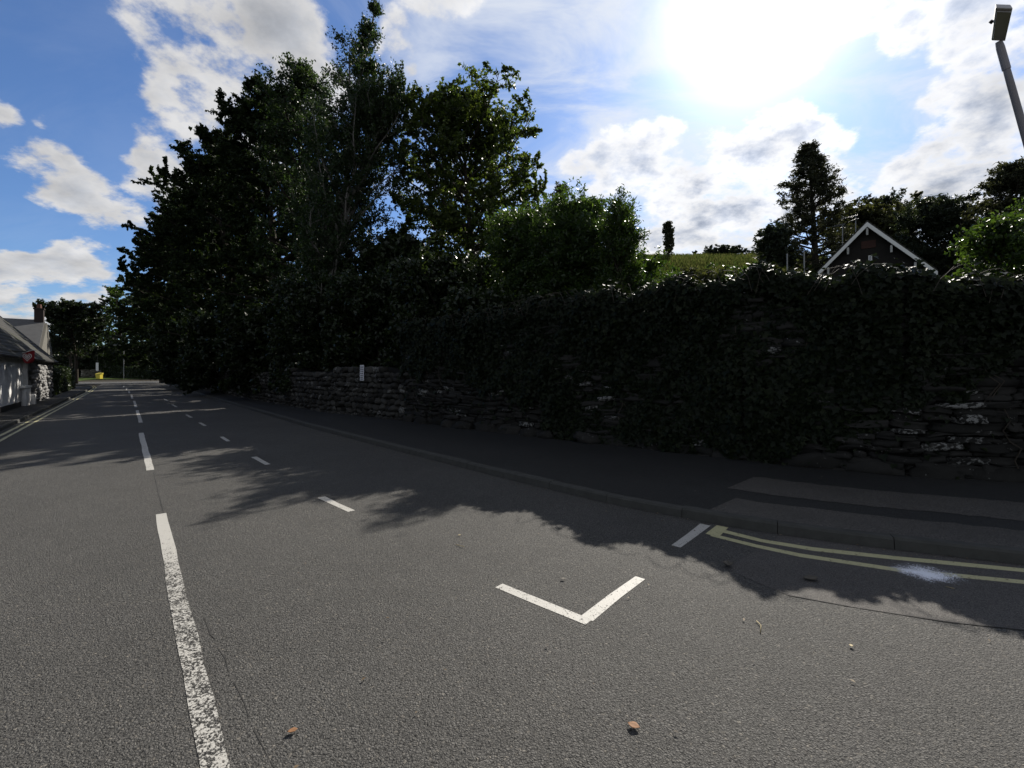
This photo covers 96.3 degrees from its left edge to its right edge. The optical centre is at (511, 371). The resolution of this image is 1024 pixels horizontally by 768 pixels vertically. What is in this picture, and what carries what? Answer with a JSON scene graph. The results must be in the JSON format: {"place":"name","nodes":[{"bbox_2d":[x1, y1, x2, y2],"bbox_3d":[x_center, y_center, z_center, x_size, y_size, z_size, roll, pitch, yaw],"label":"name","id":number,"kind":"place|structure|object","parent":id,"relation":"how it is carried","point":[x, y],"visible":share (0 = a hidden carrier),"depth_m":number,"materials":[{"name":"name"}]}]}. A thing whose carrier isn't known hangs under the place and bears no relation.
{"place":"outdoors","nodes":[
{"label":"outdoors","id":0,"kind":"place"},
{"bbox_2d":[0,386,89,424],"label":"pavement","id":1,"kind":"structure","parent":0,"point":[11,414],"depth_m":19.89,"materials":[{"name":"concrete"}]},
{"bbox_2d":[79,377,131,380],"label":"verge","id":2,"kind":"structure","parent":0,"point":[80,378],"depth_m":106.81,"materials":[{"name":"green plant"}]},
{"bbox_2d":[96,356,98,372],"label":"direction sign","id":3,"kind":"object","parent":2,"relation":"on","point":[97,366],"visible":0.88,"depth_m":111.89,"materials":[{"name":"white metal"}]},
{"bbox_2d":[95,373,102,378],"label":"grit bin","id":4,"kind":"object","parent":2,"relation":"on","point":[99,375],"visible":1,"depth_m":101.21,"materials":[{"name":"yellow plastic"}]},
{"bbox_2d":[89,284,138,365],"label":"broadleaf tree","id":5,"kind":"object","parent":2,"relation":"on","point":[116,293],"visible":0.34,"depth_m":119.18,"materials":[{"name":"green plant"}]},
{"bbox_2d":[103,295,147,365],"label":"broadleaf tree","id":6,"kind":"object","parent":2,"relation":"on","point":[113,350],"visible":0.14,"depth_m":113.89,"materials":[{"name":"green plant"}]},
{"bbox_2d":[1,379,777,533],"bbox_3d":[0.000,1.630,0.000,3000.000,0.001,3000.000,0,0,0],"label":"ground","id":7,"kind":"structure","parent":0,"point":[105,380],"depth_m":86.38,"materials":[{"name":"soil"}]},
{"bbox_2d":[4,304,52,356],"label":"stone house","id":8,"kind":"structure","parent":7,"relation":"on","point":[36,331],"depth_m":35.62,"materials":[{"name":"grey stone"}]},
{"bbox_2d":[0,316,58,412],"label":"cottage","id":9,"kind":"structure","parent":7,"relation":"on","point":[22,383],"depth_m":21.04,"materials":[{"name":"paint"}]},
{"bbox_2d":[9,350,35,362],"bbox_3d":[-18.779,-0.587,17.519,0.899,0.518,0.286,0,0,-29],"label":"shop sign","id":10,"kind":"object","parent":9,"relation":"attached to","point":[28,356],"visible":0.98,"depth_m":17.60,"materials":[{"name":"red metal"}]},
{"bbox_2d":[20,361,31,387],"bbox_3d":[-21.961,0.113,20.610,0.390,1.215,1.700,0,0,-40],"label":"window","id":11,"kind":"structure","parent":9,"relation":"in","point":[22,386],"depth_m":21.00,"materials":[{"name":"white paint"}]},
{"bbox_2d":[0,385,91,431],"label":"kerb","id":12,"kind":"structure","parent":7,"relation":"on","point":[4,426],"depth_m":17.27,"materials":[{"name":"concrete"}]},
{"bbox_2d":[53,365,76,394],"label":"hedge","id":13,"kind":"object","parent":7,"relation":"on","point":[64,379],"visible":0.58,"depth_m":33.68,"materials":[{"name":"green plant"}]},
{"bbox_2d":[31,297,108,383],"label":"broadleaf tree","id":14,"kind":"object","parent":7,"relation":"on","point":[80,327],"visible":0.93,"depth_m":60.89,"materials":[{"name":"green plant"}]},
{"bbox_2d":[44,313,99,367],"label":"broadleaf tree","id":15,"kind":"object","parent":7,"relation":"on","point":[71,359],"visible":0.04,"depth_m":81.91,"materials":[{"name":"green plant"}]},
{"bbox_2d":[52,322,109,376],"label":"broadleaf tree","id":16,"kind":"object","parent":7,"relation":"on","point":[81,361],"visible":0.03,"depth_m":125.53,"materials":[{"name":"green plant"}]},
{"bbox_2d":[81,369,100,377],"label":"stone wall","id":17,"kind":"structure","parent":7,"relation":"on","point":[88,373],"depth_m":123.11,"materials":[{"name":"grey stone"}]},
{"bbox_2d":[72,313,119,368],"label":"broadleaf tree","id":18,"kind":"object","parent":7,"relation":"on","point":[103,341],"visible":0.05,"depth_m":130.80,"materials":[{"name":"green plant"}]},
{"bbox_2d":[52,344,150,377],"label":"hedge","id":19,"kind":"object","parent":7,"relation":"on","point":[104,364],"visible":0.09,"depth_m":125.35,"materials":[{"name":"green plant"}]},
{"bbox_2d":[109,365,160,379],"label":"hedge","id":20,"kind":"object","parent":7,"relation":"on","point":[136,372],"visible":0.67,"depth_m":107.34,"materials":[{"name":"green plant"}]},
{"bbox_2d":[118,300,173,374],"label":"broadleaf tree","id":21,"kind":"object","parent":7,"relation":"on","point":[130,338],"visible":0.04,"depth_m":102.63,"materials":[{"name":"green plant"}]},
{"bbox_2d":[112,242,184,382],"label":"broadleaf tree","id":22,"kind":"object","parent":7,"relation":"on","point":[125,327],"visible":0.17,"depth_m":62.66,"materials":[{"name":"green plant"}]},
{"bbox_2d":[115,165,286,344],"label":"broadleaf tree","id":23,"kind":"object","parent":7,"relation":"on","point":[157,182],"visible":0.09,"depth_m":55.47,"materials":[{"name":"green plant"}]},
{"bbox_2d":[197,366,411,420],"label":"stone wall","id":24,"kind":"structure","parent":7,"relation":"on","point":[378,392],"depth_m":16.12,"materials":[{"name":"grey stone"}]},
{"bbox_2d":[360,365,363,380],"bbox_3d":[-5.006,0.032,15.307,0.230,0.520,0.014,0,0,39],"label":"parking plate","id":25,"kind":"object","parent":24,"relation":"attached to","point":[361,372],"visible":1,"depth_m":15.31,"materials":[{"name":"white metal"}]},
{"bbox_2d":[319,264,410,371],"bbox_3d":[-5.934,-1.298,19.863,4.378,6.510,4.420,0,0,0],"label":"shrub","id":26,"kind":"object","parent":7,"relation":"on","point":[359,298],"visible":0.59,"depth_m":18.69,"materials":[{"name":"green plant"}]},
{"bbox_2d":[356,232,437,366],"bbox_3d":[-5.409,-2.511,22.206,4.103,8.498,3.982,0,0,0],"label":"shrub","id":27,"kind":"object","parent":7,"relation":"on","point":[384,251],"visible":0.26,"depth_m":21.17,"materials":[{"name":"green plant"}]},
{"bbox_2d":[441,281,530,317],"bbox_3d":[-0.832,-0.551,15.230,3.535,4.777,3.501,0,0,0],"label":"shrub","id":28,"kind":"object","parent":7,"relation":"on","point":[465,300],"visible":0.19,"depth_m":14.26,"materials":[{"name":"green plant"}]},
{"bbox_2d":[401,285,1023,482],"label":"stone wall","id":29,"kind":"structure","parent":7,"relation":"on","point":[975,427],"depth_m":6.76,"materials":[{"name":"grey stone"}]},
{"bbox_2d":[396,252,1023,479],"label":"ivy","id":30,"kind":"object","parent":29,"relation":"on","point":[981,301],"visible":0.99,"depth_m":7.58,"materials":[{"name":"green plant"}]},
{"bbox_2d":[0,381,1023,767],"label":"road","id":31,"kind":"structure","parent":0,"point":[168,599],"depth_m":2.94,"materials":[{"name":"grey asphalt"}]},
{"bbox_2d":[287,727,297,732],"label":"fallen leaf","id":32,"kind":"object","parent":31,"relation":"on","point":[293,729],"visible":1,"depth_m":2.03,"materials":[{"name":"orange plant"}]},
{"bbox_2d":[159,419,1007,767],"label":"leaf litter","id":33,"kind":"object","parent":31,"relation":"on","point":[743,619],"visible":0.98,"depth_m":4.08,"materials":[{"name":"brown plant"}]},
{"bbox_2d":[168,384,1023,564],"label":"kerb","id":34,"kind":"structure","parent":31,"relation":"on","point":[989,552],"depth_m":4.76,"materials":[{"name":"concrete"}]},
{"bbox_2d":[628,721,639,727],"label":"fallen leaf","id":35,"kind":"object","parent":31,"relation":"on","point":[632,724],"visible":1,"depth_m":2.06,"materials":[{"name":"orange plant"}]},
{"bbox_2d":[722,560,732,565],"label":"fallen leaf","id":36,"kind":"object","parent":31,"relation":"on","point":[727,562],"visible":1,"depth_m":3.79,"materials":[{"name":"brown plant"}]},
{"bbox_2d":[803,575,817,579],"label":"fallen leaf","id":37,"kind":"object","parent":31,"relation":"on","point":[812,577],"visible":1,"depth_m":3.53,"materials":[{"name":"plant"}]},
{"bbox_2d":[0,0,1023,344],"label":"sky","id":38,"kind":"structure","parent":0,"point":[700,108],"materials":[{"name":"blue"}]},
{"bbox_2d":[175,384,1023,548],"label":"pavement","id":39,"kind":"structure","parent":0,"point":[975,511],"depth_m":6.10,"materials":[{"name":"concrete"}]},
{"bbox_2d":[989,4,1023,146],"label":"street lamp","id":40,"kind":"object","parent":39,"relation":"on","point":[1000,21],"visible":1,"depth_m":6.01,"materials":[{"name":"grey metal"}]},
{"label":"hillside","id":41,"kind":"structure","parent":0,"visible":0},
{"bbox_2d":[124,203,225,363],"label":"broadleaf tree","id":42,"kind":"object","parent":41,"relation":"on","point":[188,254],"visible":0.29,"depth_m":47.41,"materials":[{"name":"green plant"}]},
{"bbox_2d":[154,124,284,341],"bbox_3d":[-24.179,-9.345,39.266,9.544,21.499,10.139,0,0,0],"label":"broadleaf tree","id":43,"kind":"object","parent":41,"relation":"on","point":[187,194],"visible":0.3,"depth_m":36.53,"materials":[{"name":"green plant"}]},
{"bbox_2d":[193,69,313,354],"bbox_3d":[-16.283,-8.916,30.696,8.775,20.648,8.859,0,0,0],"label":"broadleaf tree","id":44,"kind":"object","parent":41,"relation":"on","point":[238,160],"visible":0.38,"depth_m":28.96,"materials":[{"name":"green plant"}]},
{"bbox_2d":[246,51,349,342],"bbox_3d":[-12.061,-8.461,26.783,5.803,19.752,5.933,0,0,0],"label":"broadleaf tree","id":45,"kind":"object","parent":41,"relation":"on","point":[289,101],"visible":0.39,"depth_m":25.75,"materials":[{"name":"green plant"}]},
{"bbox_2d":[262,263,364,395],"bbox_3d":[-9.008,-1.443,21.753,4.886,6.792,4.908,0,0,0],"label":"shrub","id":46,"kind":"object","parent":41,"relation":"on","point":[299,309],"visible":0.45,"depth_m":20.35,"materials":[{"name":"green plant"}]},
{"bbox_2d":[284,0,414,371],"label":"birch tree","id":47,"kind":"object","parent":41,"relation":"on","point":[370,109],"visible":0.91,"depth_m":21.86,"materials":[{"name":"green plant"}]},
{"bbox_2d":[378,234,497,371],"bbox_3d":[-2.731,-1.446,17.673,4.506,6.606,4.630,0,0,0],"label":"shrub","id":48,"kind":"object","parent":41,"relation":"on","point":[426,279],"visible":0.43,"depth_m":16.58,"materials":[{"name":"green plant"}]},
{"bbox_2d":[378,61,548,296],"bbox_3d":[-2.566,-7.266,25.880,9.187,17.292,9.163,0,0,0],"label":"beech tree","id":49,"kind":"object","parent":41,"relation":"on","point":[452,125],"visible":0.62,"depth_m":23.66,"materials":[{"name":"green plant"}]},
{"bbox_2d":[480,192,578,299],"bbox_3d":[0.857,-2.733,17.419,4.463,8.065,4.397,0,0,0],"label":"ash shrub","id":50,"kind":"object","parent":41,"relation":"on","point":[507,234],"visible":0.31,"depth_m":16.42,"materials":[{"name":"green plant"}]},
{"bbox_2d":[549,181,569,211],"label":"yew shrub","id":51,"kind":"object","parent":41,"relation":"on","point":[558,185],"visible":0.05,"depth_m":20.71,"materials":[{"name":"green plant"}]},
{"bbox_2d":[528,176,639,321],"bbox_3d":[2.444,-2.722,15.411,3.980,7.104,3.963,0,0,0],"label":"ash shrub","id":52,"kind":"object","parent":41,"relation":"on","point":[577,217],"visible":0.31,"depth_m":14.60,"materials":[{"name":"green plant"}]},
{"bbox_2d":[592,183,652,317],"bbox_3d":[3.194,-2.559,13.207,1.809,5.752,1.978,0,0,0],"label":"ash shrub","id":53,"kind":"object","parent":41,"relation":"on","point":[622,237],"visible":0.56,"depth_m":13.05,"materials":[{"name":"green plant"}]},
{"bbox_2d":[623,246,679,286],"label":"ash shrub","id":54,"kind":"object","parent":41,"relation":"on","point":[651,265],"visible":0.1,"depth_m":14.16,"materials":[{"name":"green plant"}]},
{"bbox_2d":[653,267,681,285],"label":"bramble clump","id":55,"kind":"object","parent":41,"relation":"on","point":[669,275],"visible":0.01,"depth_m":18.60,"materials":[{"name":"green plant"}]},
{"bbox_2d":[662,220,674,254],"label":"poplar tree","id":56,"kind":"object","parent":41,"relation":"on","point":[667,233],"visible":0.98,"depth_m":73.48,"materials":[{"name":"green plant"}]},
{"bbox_2d":[671,265,707,283],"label":"bramble clump","id":57,"kind":"object","parent":41,"relation":"on","point":[687,268],"visible":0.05,"depth_m":35.66,"materials":[{"name":"green plant"}]},
{"bbox_2d":[692,250,719,254],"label":"bush","id":58,"kind":"object","parent":41,"relation":"on","point":[713,253],"visible":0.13,"depth_m":77.74,"materials":[{"name":"green plant"}]},
{"bbox_2d":[690,265,738,283],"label":"bramble clump","id":59,"kind":"object","parent":41,"relation":"on","point":[711,275],"visible":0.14,"depth_m":23.54,"materials":[{"name":"green plant"}]},
{"bbox_2d":[698,262,739,282],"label":"bramble clump","id":60,"kind":"object","parent":41,"relation":"on","point":[726,268],"visible":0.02,"depth_m":44.63,"materials":[{"name":"green plant"}]},
{"bbox_2d":[702,244,747,254],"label":"bush","id":61,"kind":"object","parent":41,"relation":"on","point":[724,249],"visible":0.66,"depth_m":77.90,"materials":[{"name":"green plant"}]},
{"bbox_2d":[647,252,827,283],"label":"grass","id":62,"kind":"structure","parent":41,"relation":"on","point":[680,260],"depth_m":68.56,"materials":[{"name":"green plant"}]},
{"bbox_2d":[725,260,755,279],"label":"bramble clump","id":63,"kind":"object","parent":41,"relation":"on","point":[744,268],"visible":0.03,"depth_m":26.59,"materials":[{"name":"green plant"}]},
{"bbox_2d":[751,221,799,271],"bbox_3d":[19.028,-5.101,32.937,4.164,11.283,3.898,0,0,0],"label":"yew tree","id":64,"kind":"object","parent":41,"relation":"on","point":[773,242],"visible":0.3,"depth_m":32.35,"materials":[{"name":"green plant"}]},
{"bbox_2d":[786,254,787,270],"bbox_3d":[13.194,-4.649,22.000,0.083,2.032,0.083,0,0,0],"label":"garden post","id":65,"kind":"object","parent":41,"relation":"on","point":[786,262],"visible":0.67,"depth_m":21.99,"materials":[{"name":"wood"}]},
{"bbox_2d":[803,251,804,271],"bbox_3d":[14.007,-4.710,22.000,0.083,2.155,0.083,0,0,0],"label":"garden post","id":66,"kind":"object","parent":41,"relation":"on","point":[804,260],"visible":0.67,"depth_m":21.97,"materials":[{"name":"wood"}]},
{"bbox_2d":[751,139,858,271],"bbox_3d":[23.682,-8.884,36.139,10.795,18.247,10.099,0,0,0],"label":"conifer tree","id":67,"kind":"object","parent":41,"relation":"on","point":[821,182],"visible":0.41,"depth_m":34.98,"materials":[{"name":"green plant"}]},
{"bbox_2d":[818,190,934,252],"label":"broadleaf tree","id":68,"kind":"object","parent":41,"relation":"on","point":[878,214],"visible":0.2,"depth_m":42.26,"materials":[{"name":"green plant"}]},
{"bbox_2d":[816,220,937,282],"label":"gabled house","id":69,"kind":"structure","parent":41,"relation":"on","point":[865,241],"depth_m":26.82,"materials":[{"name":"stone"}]},
{"bbox_2d":[833,224,843,244],"bbox_3d":[21.083,-8.681,29.630,0.747,1.646,0.457,0,0,38],"label":"aerial","id":70,"kind":"object","parent":69,"relation":"attached to","point":[842,231],"visible":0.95,"depth_m":29.48,"materials":[{"name":"metal"}]},
{"bbox_2d":[839,214,858,231],"bbox_3d":[21.449,-9.201,29.209,1.028,1.496,0.457,0,0,38],"label":"aerial","id":71,"kind":"object","parent":69,"relation":"attached to","point":[855,219],"visible":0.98,"depth_m":28.98,"materials":[{"name":"metal"}]},
{"bbox_2d":[855,187,912,228],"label":"pine tree","id":72,"kind":"object","parent":41,"relation":"on","point":[888,199],"visible":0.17,"depth_m":50.86,"materials":[{"name":"green plant"}]},
{"bbox_2d":[889,190,986,281],"bbox_3d":[33.037,-7.774,36.038,6.217,12.427,6.316,0,0,-35],"label":"yew tree","id":73,"kind":"object","parent":41,"relation":"on","point":[935,220],"visible":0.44,"depth_m":34.91,"materials":[{"name":"green plant"}]},
{"bbox_2d":[944,210,1023,282],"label":"broadleaf shrub","id":74,"kind":"object","parent":41,"relation":"on","point":[994,239],"visible":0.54,"depth_m":11.31,"materials":[{"name":"green plant"}]},
{"bbox_2d":[953,155,1023,277],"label":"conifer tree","id":75,"kind":"object","parent":41,"relation":"on","point":[1004,185],"visible":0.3,"depth_m":29.48,"materials":[{"name":"green plant"}]},
{"bbox_2d":[998,197,1023,260],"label":"broadleaf tree","id":76,"kind":"object","parent":41,"relation":"on","point":[1020,205],"visible":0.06,"depth_m":22.69,"materials":[{"name":"green plant"}]}
]}

